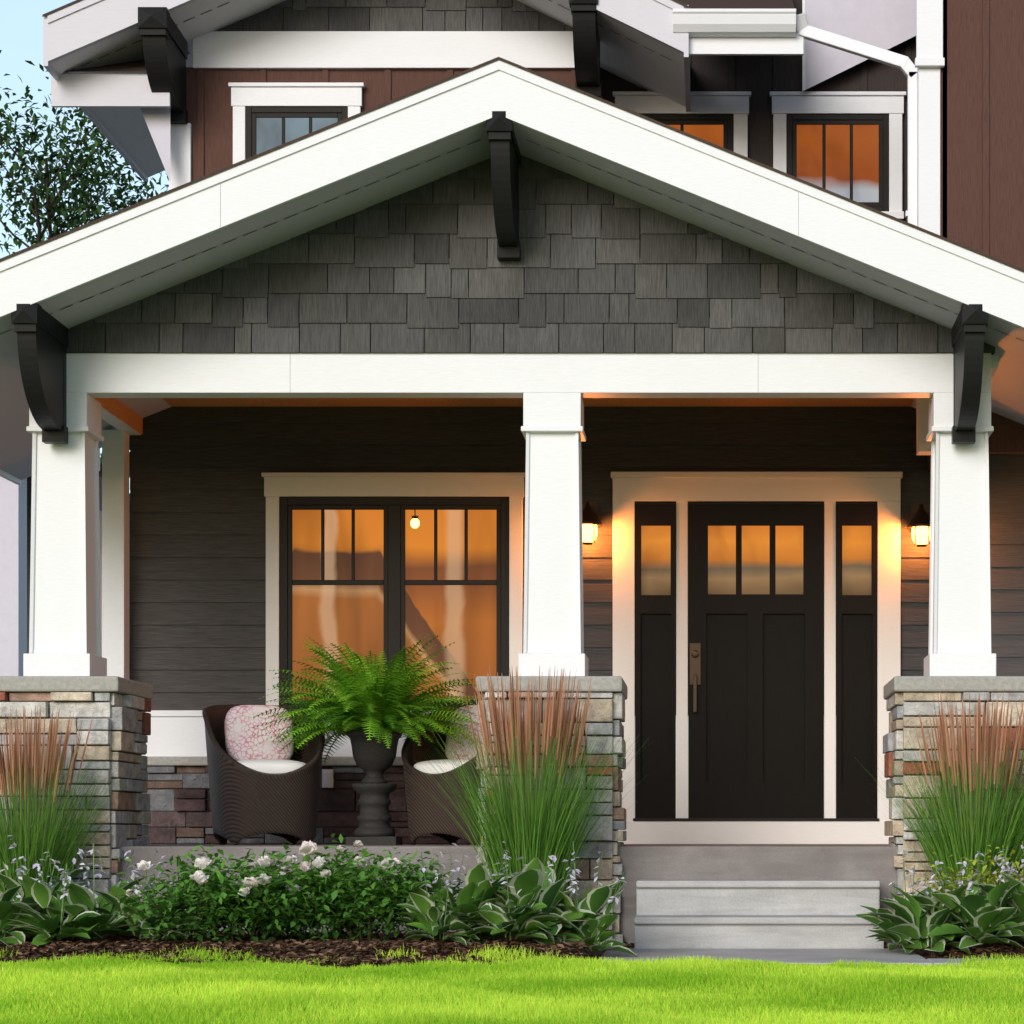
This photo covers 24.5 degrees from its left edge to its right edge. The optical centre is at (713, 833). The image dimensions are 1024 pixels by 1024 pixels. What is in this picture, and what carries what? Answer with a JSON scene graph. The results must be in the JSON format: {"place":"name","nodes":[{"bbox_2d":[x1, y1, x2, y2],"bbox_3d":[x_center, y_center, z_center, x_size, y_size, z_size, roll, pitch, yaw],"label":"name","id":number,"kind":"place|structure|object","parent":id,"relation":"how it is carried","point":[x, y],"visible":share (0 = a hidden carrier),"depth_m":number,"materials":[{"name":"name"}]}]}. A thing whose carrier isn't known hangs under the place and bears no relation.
{"place":"outdoors","nodes":[
{"label":"outdoors","id":0,"kind":"place"},
{"bbox_2d":[0,469,20,484],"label":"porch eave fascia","id":1,"kind":"structure","parent":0,"point":[9,477],"depth_m":15.47,"materials":[{"name":"white wood"}]},
{"bbox_2d":[0,449,101,675],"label":"house wall","id":2,"kind":"structure","parent":0,"point":[13,573],"depth_m":24.10,"materials":[{"name":"white paint"}]},
{"bbox_2d":[27,476,129,678],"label":"trim","id":3,"kind":"structure","parent":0,"point":[29,485],"depth_m":26.80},
{"bbox_2d":[0,50,168,477],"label":"tree","id":4,"kind":"object","parent":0,"point":[78,206],"depth_m":33.07,"materials":[{"name":"green plant"}]},
{"bbox_2d":[0,0,168,492],"label":"sky","id":5,"kind":"structure","parent":0,"point":[21,21],"materials":[{"name":"blue"}]},
{"bbox_2d":[11,111,987,443],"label":"porch brackets","id":6,"kind":"object","parent":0,"point":[41,337],"visible":1,"depth_m":12.57,"materials":[{"name":"black wood"}]},
{"bbox_2d":[94,398,913,434],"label":"porch ceiling","id":7,"kind":"structure","parent":0,"point":[118,409],"depth_m":15.25,"materials":[{"name":"brown wood"}]},
{"bbox_2d":[0,943,1023,1023],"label":"lawn","id":8,"kind":"structure","parent":0,"point":[104,990],"depth_m":8.63,"materials":[{"name":"green plant"}]},
{"bbox_2d":[2,933,1023,967],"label":"mulch bed","id":9,"kind":"object","parent":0,"point":[922,952],"depth_m":11.26,"materials":[{"name":"brown wood"}]},
{"bbox_2d":[0,706,132,890],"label":"reed grass","id":10,"kind":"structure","parent":9,"relation":"on","point":[43,839],"depth_m":12.32,"materials":[{"name":"green plant"}]},
{"bbox_2d":[0,833,181,940],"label":"hosta","id":11,"kind":"object","parent":9,"relation":"on","point":[79,899],"visible":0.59,"depth_m":11.39,"materials":[{"name":"green plant"}]},
{"bbox_2d":[98,848,274,942],"bbox_3d":[-2.544,0.325,11.344,0.869,0.520,0.805,0,0,0],"label":"rose bush","id":12,"kind":"object","parent":9,"relation":"on","point":[158,905],"visible":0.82,"depth_m":11.23,"materials":[{"name":"green plant"}]},
{"bbox_2d":[150,840,363,942],"bbox_3d":[-2.306,0.302,11.501,1.062,0.538,0.905,0,0,42],"label":"rose bush","id":13,"kind":"object","parent":9,"relation":"on","point":[263,877],"visible":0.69,"depth_m":11.36,"materials":[{"name":"green plant"}]},
{"bbox_2d":[210,833,384,940],"bbox_3d":[-2.051,0.289,11.733,0.974,0.583,0.982,0,0,-41],"label":"rose bush","id":14,"kind":"object","parent":9,"relation":"on","point":[254,864],"visible":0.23,"depth_m":11.58,"materials":[{"name":"green plant"}]},
{"bbox_2d":[270,834,466,942],"bbox_3d":[-1.661,0.291,11.552,0.959,0.580,0.909,0,0,0],"label":"rose bush","id":15,"kind":"object","parent":9,"relation":"on","point":[382,900],"visible":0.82,"depth_m":11.38,"materials":[{"name":"green plant"}]},
{"bbox_2d":[387,836,625,946],"bbox_3d":[-1.039,0.286,11.405,1.224,0.549,0.724,0,0,0],"label":"hosta","id":16,"kind":"object","parent":9,"relation":"on","point":[535,873],"visible":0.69,"depth_m":11.34,"materials":[{"name":"green plant"}]},
{"bbox_2d":[114,844,901,943],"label":"porch slab","id":17,"kind":"structure","parent":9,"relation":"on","point":[756,861],"depth_m":12.87,"materials":[{"name":"grey concrete"}]},
{"bbox_2d":[102,430,128,678],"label":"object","id":18,"kind":"structure","parent":17,"relation":"on","point":[115,548],"depth_m":15.24,"materials":[{"name":"white paint"}]},
{"bbox_2d":[202,704,324,844],"bbox_3d":[-2.755,-0.368,14.365,0.728,0.878,0.671,0,0,-22],"label":"wicker chair","id":19,"kind":"object","parent":17,"relation":"on","point":[268,786],"visible":0.93,"depth_m":14.16,"materials":[{"name":"brown wicker"}]},
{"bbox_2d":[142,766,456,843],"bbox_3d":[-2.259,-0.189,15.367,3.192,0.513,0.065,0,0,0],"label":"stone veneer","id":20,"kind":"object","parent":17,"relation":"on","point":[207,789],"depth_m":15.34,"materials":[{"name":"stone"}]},
{"bbox_2d":[142,766,478,843],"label":"stone wall","id":21,"kind":"structure","parent":17,"relation":"on","point":[329,800],"depth_m":15.31,"materials":[{"name":"stone"}]},
{"bbox_2d":[148,757,402,765],"bbox_3d":[-2.264,-0.475,15.340,3.202,0.060,0.120,0,0,0],"label":"stone ledge","id":22,"kind":"object","parent":21,"relation":"on","point":[202,761],"depth_m":15.28,"materials":[{"name":"grey stone"}]},
{"bbox_2d":[142,710,435,756],"bbox_3d":[-2.259,-0.657,15.375,3.192,0.305,0.050,0,0,0],"label":"wall panel","id":23,"kind":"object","parent":21,"relation":"on","point":[177,733],"depth_m":15.37,"materials":[{"name":"white paint"}]},
{"bbox_2d":[130,468,269,709],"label":"siding wall","id":24,"kind":"structure","parent":23,"relation":"on","point":[197,588],"depth_m":15.39,"materials":[{"name":"grey wood"}]},
{"bbox_2d":[261,473,525,704],"bbox_3d":[-2.093,-1.556,15.360,1.734,1.624,0.050,0,0,0],"label":"window trim","id":25,"kind":"structure","parent":23,"relation":"on","point":[278,485],"depth_m":15.35,"materials":[{"name":"white wood"}]},
{"bbox_2d":[279,497,508,708],"bbox_3d":[-2.093,-1.504,15.373,1.511,1.420,0.020,0,0,0],"label":"porch window frame","id":26,"kind":"object","parent":25,"relation":"in","point":[394,582],"visible":0.72,"depth_m":15.36,"materials":[{"name":"black wood"}]},
{"bbox_2d":[292,505,496,699],"bbox_3d":[-2.094,-1.504,15.379,1.471,1.380,0.001,0,0,0],"label":"porch window glass","id":27,"kind":"object","parent":26,"relation":"in","point":[463,617],"visible":0.6,"depth_m":15.38,"materials":[{"name":"glass"}]},
{"bbox_2d":[412,510,417,518],"bbox_3d":[-1.959,-2.132,15.377,0.044,0.124,0.001,0,0,0],"label":"pendant light fixture","id":28,"kind":"object","parent":25,"relation":"attached to","point":[414,517],"visible":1,"depth_m":15.38,"materials":[{"name":"metal"}]},
{"bbox_2d":[410,519,419,527],"bbox_3d":[-1.959,-2.041,15.377,0.060,0.068,0.001,0,0,0],"label":"light bulb","id":29,"kind":"object","parent":28,"relation":"hanging from","point":[414,523],"visible":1,"depth_m":15.38,"materials":[{"name":"white glass"}]},
{"bbox_2d":[270,468,930,675],"bbox_3d":[-0.608,-1.595,15.418,4.616,1.630,0.064,0,0,0],"label":"charcoal siding","id":30,"kind":"object","parent":23,"relation":"on","point":[597,485],"visible":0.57,"depth_m":15.39,"materials":[{"name":"grey wood"}]},
{"bbox_2d":[582,502,602,544],"bbox_3d":[-0.818,-2.034,15.268,0.210,0.295,0.235,0,0,0],"label":"wall lantern","id":31,"kind":"object","parent":30,"relation":"attached to","point":[589,513],"visible":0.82,"depth_m":15.21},
{"bbox_2d":[582,524,597,541],"bbox_3d":[-0.818,-1.957,15.256,0.132,0.110,0.132,0,0,0],"label":"wall lantern","id":32,"kind":"object","parent":31,"relation":"attached to","point":[587,532],"depth_m":15.20,"materials":[{"name":"glass"}]},
{"bbox_2d":[905,504,929,546],"bbox_3d":[1.357,-2.020,15.268,0.210,0.295,0.235,0,0,0],"label":"wall lantern","id":33,"kind":"object","parent":30,"relation":"attached to","point":[920,516],"visible":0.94,"depth_m":15.22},
{"bbox_2d":[911,526,929,543],"bbox_3d":[1.357,-1.942,15.256,0.132,0.110,0.132,0,0,0],"label":"wall lantern","id":34,"kind":"object","parent":33,"relation":"attached to","point":[921,532],"depth_m":15.21,"materials":[{"name":"glass"}]},
{"bbox_2d":[322,769,333,787],"bbox_3d":[-2.517,-0.361,15.303,0.070,0.120,0.075,0,0,0],"label":"outlet cover","id":35,"kind":"object","parent":21,"relation":"attached to","point":[327,778],"visible":1,"depth_m":15.27,"materials":[{"name":"white paint"}]},
{"bbox_2d":[346,729,401,844],"bbox_3d":[-2.062,-0.280,14.250,0.342,0.697,0.342,0,0,0],"label":"urn planter","id":36,"kind":"object","parent":17,"relation":"on","point":[374,758],"visible":0.97,"depth_m":14.16,"materials":[{"name":"stone"}]},
{"bbox_2d":[249,631,481,762],"bbox_3d":[-2.056,-0.836,14.239,1.501,0.771,1.560,0,0,0],"label":"boston fern","id":37,"kind":"object","parent":36,"relation":"on","point":[371,700],"visible":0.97,"depth_m":14.06,"materials":[{"name":"green plant"}]},
{"bbox_2d":[401,705,483,844],"bbox_3d":[-1.531,-0.368,14.364,0.728,0.878,0.672,0,0,28],"label":"wicker chair","id":38,"kind":"object","parent":17,"relation":"on","point":[426,812],"visible":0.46,"depth_m":14.15,"materials":[{"name":"brown wicker"}]},
{"bbox_2d":[611,472,902,843],"bbox_3d":[0.285,-1.152,15.357,1.913,2.441,0.055,0,0,0],"label":"door casing","id":39,"kind":"structure","parent":17,"relation":"on","point":[828,489],"depth_m":15.35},
{"bbox_2d":[635,504,876,817],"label":"door slabs","id":40,"kind":"structure","parent":39,"relation":"in","point":[756,735],"depth_m":15.35,"materials":[{"name":"black wood"}]},
{"bbox_2d":[690,643,700,684],"bbox_3d":[-0.118,-1.114,15.345,0.072,0.274,0.028,0,0,0],"label":"door handle plate","id":41,"kind":"object","parent":40,"relation":"attached to","point":[695,658],"depth_m":15.35,"materials":[{"name":"metal"}]},
{"bbox_2d":[693,674,696,712],"bbox_3d":[-0.118,-0.922,15.334,0.024,0.255,0.050,0,0,0],"label":"door handle","id":42,"kind":"object","parent":41,"relation":"attached to","point":[695,693],"depth_m":15.31,"materials":[{"name":"brown metal"}]},
{"bbox_2d":[641,526,870,594],"bbox_3d":[0.284,-1.794,15.369,1.517,0.463,0.001,0,0,0],"label":"door glass","id":43,"kind":"object","parent":40,"relation":"in","point":[656,560],"visible":1,"depth_m":15.37,"materials":[{"name":"glass"}]},
{"bbox_2d":[633,818,878,820],"bbox_3d":[0.282,-0.093,15.360,1.613,0.018,0.050,0,0,0],"label":"door threshold","id":44,"kind":"object","parent":39,"relation":"on","point":[755,819],"depth_m":15.34,"materials":[{"name":"black metal"}]},
{"bbox_2d":[0,692,1023,930],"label":"pillar base","id":45,"kind":"object","parent":9,"relation":"on","point":[589,859],"visible":0.13,"depth_m":12.80,"materials":[{"name":"grey stone"}]},
{"bbox_2d":[0,676,1023,699],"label":"pier cap stones","id":46,"kind":"object","parent":45,"relation":"on","point":[613,684],"visible":0.72,"depth_m":12.75,"materials":[{"name":"grey stone"}]},
{"bbox_2d":[23,393,995,675],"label":"porch columns","id":47,"kind":"structure","parent":46,"relation":"on","point":[65,587],"depth_m":13.03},
{"bbox_2d":[66,353,997,434],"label":"porch beams","id":48,"kind":"structure","parent":47,"relation":"on","point":[508,375],"depth_m":13.00,"materials":[{"name":"white wood"}]},
{"bbox_2d":[0,692,1023,943],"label":"stone pillars","id":49,"kind":"structure","parent":9,"relation":"on","point":[128,722],"depth_m":12.78,"materials":[{"name":"grey stone"}]},
{"bbox_2d":[0,57,1023,271],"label":"roof edge","id":50,"kind":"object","parent":49,"relation":"on","point":[545,77],"depth_m":12.33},
{"bbox_2d":[186,67,575,180],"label":"bay wall","id":51,"kind":"structure","parent":50,"relation":"attached to","point":[209,108],"depth_m":15.40,"materials":[{"name":"brown wood"}]},
{"bbox_2d":[228,83,364,163],"bbox_3d":[-2.733,-4.483,15.360,0.887,0.881,0.050,0,0,0],"label":"window casing","id":52,"kind":"structure","parent":51,"relation":"attached to","point":[244,95],"depth_m":15.35,"materials":[{"name":"white paint"}]},
{"bbox_2d":[245,107,347,158],"bbox_3d":[-2.733,-4.408,15.373,0.674,0.732,0.020,0,0,0],"label":"window frame","id":53,"kind":"object","parent":52,"relation":"in","point":[252,114],"visible":0.43,"depth_m":15.36,"materials":[{"name":"black wood"}]},
{"bbox_2d":[256,118,337,154],"bbox_3d":[-2.733,-4.408,15.379,0.634,0.692,0.001,0,0,0],"label":"window glass","id":54,"kind":"object","parent":53,"relation":"in","point":[268,133],"visible":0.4,"depth_m":15.38,"materials":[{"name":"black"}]},
{"bbox_2d":[220,184,798,234],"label":"butt joints trim","id":55,"kind":"structure","parent":50,"relation":"on","point":[220,209],"depth_m":12.35,"materials":[{"name":"grey wood"}]},
{"bbox_2d":[0,60,1023,328],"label":"porch barge boards","id":56,"kind":"object","parent":50,"relation":"attached to","point":[392,132],"visible":1,"depth_m":12.35,"materials":[{"name":"white wood"}]},
{"bbox_2d":[0,122,1023,479],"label":"porch soffit","id":57,"kind":"structure","parent":50,"relation":"attached to","point":[428,168],"depth_m":12.74,"materials":[{"name":"white wood"}]},
{"bbox_2d":[0,139,1022,340],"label":"porch soffit vents","id":58,"kind":"object","parent":57,"relation":"in","point":[452,151],"visible":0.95,"depth_m":12.62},
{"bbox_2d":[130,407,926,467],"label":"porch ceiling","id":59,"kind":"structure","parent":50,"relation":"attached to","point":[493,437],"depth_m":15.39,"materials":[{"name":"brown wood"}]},
{"bbox_2d":[66,155,994,354],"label":"gable shakes","id":60,"kind":"object","parent":50,"relation":"attached to","point":[423,269],"visible":0.97,"depth_m":12.99,"materials":[{"name":"grey wood"}]},
{"bbox_2d":[169,31,939,454],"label":"trim boards","id":61,"kind":"object","parent":50,"relation":"on","point":[361,49],"depth_m":15.37,"materials":[{"name":"white paint"}]},
{"bbox_2d":[50,0,685,176],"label":"gable soffit","id":62,"kind":"structure","parent":61,"relation":"attached to","point":[625,58],"depth_m":15.27,"materials":[{"name":"white paint"}]},
{"bbox_2d":[51,73,170,107],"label":"eave fascia","id":63,"kind":"structure","parent":62,"relation":"attached to","point":[100,90],"depth_m":15.05,"materials":[{"name":"paint"}]},
{"bbox_2d":[47,0,683,62],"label":"gable barge boards","id":64,"kind":"object","parent":62,"relation":"attached to","point":[77,26],"visible":1,"depth_m":14.78,"materials":[{"name":"paint"}]},
{"bbox_2d":[43,5,689,181],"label":"trim","id":65,"kind":"structure","parent":62,"relation":"attached to","point":[54,73],"depth_m":15.43,"materials":[{"name":"paint"}]},
{"bbox_2d":[45,53,188,71],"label":"soffit","id":66,"kind":"structure","parent":65,"relation":"attached to","point":[136,66],"depth_m":15.11,"materials":[{"name":"grey wood"}]},
{"bbox_2d":[42,0,688,16],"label":"roof","id":67,"kind":"structure","parent":65,"relation":"on","point":[75,1],"depth_m":14.76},
{"bbox_2d":[678,0,794,8],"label":"roof","id":68,"kind":"structure","parent":65,"relation":"on","point":[740,4],"depth_m":15.20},
{"bbox_2d":[64,0,670,73],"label":"gable soffit vents","id":69,"kind":"object","parent":62,"relation":"attached to","point":[228,2],"visible":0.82,"depth_m":15.05,"materials":[{"name":"grey"}]},
{"bbox_2d":[138,0,601,123],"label":"brackets","id":70,"kind":"object","parent":61,"relation":"attached to","point":[165,46],"visible":0.92,"depth_m":14.93,"materials":[{"name":"black wood"}]},
{"bbox_2d":[140,108,169,180],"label":"soffit","id":71,"kind":"structure","parent":70,"relation":"attached to","point":[157,120],"depth_m":15.20,"materials":[{"name":"paint"}]},
{"bbox_2d":[216,0,572,30],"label":"gable shakes","id":72,"kind":"object","parent":61,"relation":"attached to","point":[401,15],"visible":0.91,"depth_m":15.38,"materials":[{"name":"grey wood"}]},
{"bbox_2d":[796,13,916,225],"bbox_3d":[0.913,-4.443,14.774,0.805,1.475,0.129,0,0,8],"label":"downspout","id":73,"kind":"object","parent":61,"relation":"attached to","point":[903,63],"visible":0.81,"depth_m":14.69,"materials":[{"name":"white paint"}]},
{"bbox_2d":[915,0,944,67],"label":"trim","id":74,"kind":"structure","parent":61,"relation":"attached to","point":[929,33],"depth_m":14.54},
{"bbox_2d":[940,0,1023,453],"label":"wall siding","id":75,"kind":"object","parent":50,"relation":"attached to","point":[983,210],"depth_m":14.60,"materials":[{"name":"brown wood"}]},
{"bbox_2d":[600,0,915,221],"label":"recess wall","id":76,"kind":"structure","parent":75,"relation":"attached to","point":[760,77],"depth_m":15.95,"materials":[{"name":"brown wood"}]},
{"bbox_2d":[613,91,750,156],"bbox_3d":[-0.212,-4.613,15.910,0.942,0.852,0.050,0,0,0],"label":"window casing","id":77,"kind":"structure","parent":76,"relation":"attached to","point":[736,103],"depth_m":15.90,"materials":[{"name":"white paint"}]},
{"bbox_2d":[641,114,733,151],"bbox_3d":[-0.212,-4.541,15.923,0.703,0.708,0.020,0,0,0],"label":"window frame","id":78,"kind":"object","parent":77,"relation":"in","point":[726,121],"depth_m":15.91,"materials":[{"name":"black wood"}]},
{"bbox_2d":[669,125,722,146],"bbox_3d":[-0.212,-4.541,15.929,0.663,0.668,0.001,0,0,0],"label":"glass window","id":79,"kind":"structure","parent":78,"relation":"in","point":[713,134],"depth_m":15.93,"materials":[{"name":"orange"}]},
{"bbox_2d":[786,114,888,210],"bbox_3d":[0.847,-4.561,15.923,0.698,0.668,0.020,0,0,0],"label":"window frame","id":80,"kind":"structure","parent":76,"relation":"attached to","point":[793,121],"depth_m":15.92,"materials":[{"name":"black wood"}]},
{"bbox_2d":[797,125,878,201],"bbox_3d":[0.847,-4.561,15.929,0.658,0.628,0.001,0,0,0],"label":"glass window","id":81,"kind":"structure","parent":80,"relation":"in","point":[865,161],"depth_m":15.93,"materials":[{"name":"orange"}]},
{"bbox_2d":[770,91,905,219],"bbox_3d":[0.847,-4.608,15.910,0.927,0.862,0.050,0,0,0],"label":"window casing","id":82,"kind":"structure","parent":76,"relation":"attached to","point":[890,103],"depth_m":15.90,"materials":[{"name":"white paint"}]},
{"bbox_2d":[805,0,915,89],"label":"soffit","id":83,"kind":"structure","parent":75,"relation":"attached to","point":[886,24],"depth_m":15.83,"materials":[{"name":"white paint"}]},
{"bbox_2d":[802,0,804,90],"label":"trim board","id":84,"kind":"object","parent":83,"relation":"attached to","point":[803,56],"depth_m":15.82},
{"bbox_2d":[989,454,1023,675],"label":"grey siding","id":85,"kind":"object","parent":50,"relation":"attached to","point":[1006,495],"depth_m":15.39,"materials":[{"name":"wood"}]},
{"bbox_2d":[0,845,1023,956],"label":"hosta plants","id":86,"kind":"object","parent":9,"relation":"on","point":[17,925],"visible":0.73,"depth_m":11.25,"materials":[{"name":"green plant"}]},
{"bbox_2d":[0,930,1023,965],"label":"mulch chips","id":87,"kind":"object","parent":9,"relation":"on","point":[283,945],"visible":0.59,"depth_m":11.07,"materials":[{"name":"brown wood"}]},
{"bbox_2d":[856,865,935,949],"bbox_3d":[0.947,0.373,11.664,0.471,0.433,0.415,0,0,0],"label":"hosta","id":88,"kind":"object","parent":87,"relation":"on","point":[886,923],"visible":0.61,"depth_m":11.62,"materials":[{"name":"green plant"}]},
{"bbox_2d":[865,841,1023,953],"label":"hosta","id":89,"kind":"object","parent":87,"relation":"on","point":[993,909],"visible":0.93,"depth_m":11.36,"materials":[{"name":"green plant"}]},
{"bbox_2d":[410,666,648,933],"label":"reed grass","id":90,"kind":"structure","parent":9,"relation":"on","point":[531,836],"depth_m":12.22,"materials":[{"name":"green plant"}]},
{"bbox_2d":[857,689,1023,894],"bbox_3d":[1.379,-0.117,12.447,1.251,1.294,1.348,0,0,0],"label":"reed grass","id":91,"kind":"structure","parent":9,"relation":"on","point":[959,843],"depth_m":12.27,"materials":[{"name":"green plant"}]},
{"bbox_2d":[917,845,1023,908],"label":"flowering plant","id":92,"kind":"object","parent":9,"relation":"on","point":[991,879],"visible":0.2,"depth_m":11.83,"materials":[{"name":"green plant"}]},
{"bbox_2d":[673,9,803,54],"bbox_3d":[0.160,-5.067,14.793,0.828,0.245,0.155,0,0,0],"label":"gutter","id":93,"kind":"object","parent":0,"point":[742,31],"visible":1,"depth_m":14.77,"materials":[{"name":"white metal"}]},
{"bbox_2d":[598,949,1021,964],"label":"path","id":94,"kind":"structure","parent":0,"point":[827,956],"depth_m":11.46,"materials":[{"name":"concrete"}]},
{"bbox_2d":[634,879,883,948],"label":"porch steps","id":95,"kind":"structure","parent":94,"relation":"on","point":[746,913],"depth_m":12.46,"materials":[{"name":"grey concrete"}]},
{"bbox_2d":[927,0,946,471],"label":"trim","id":96,"kind":"structure","parent":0,"point":[928,463],"depth_m":14.60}
]}

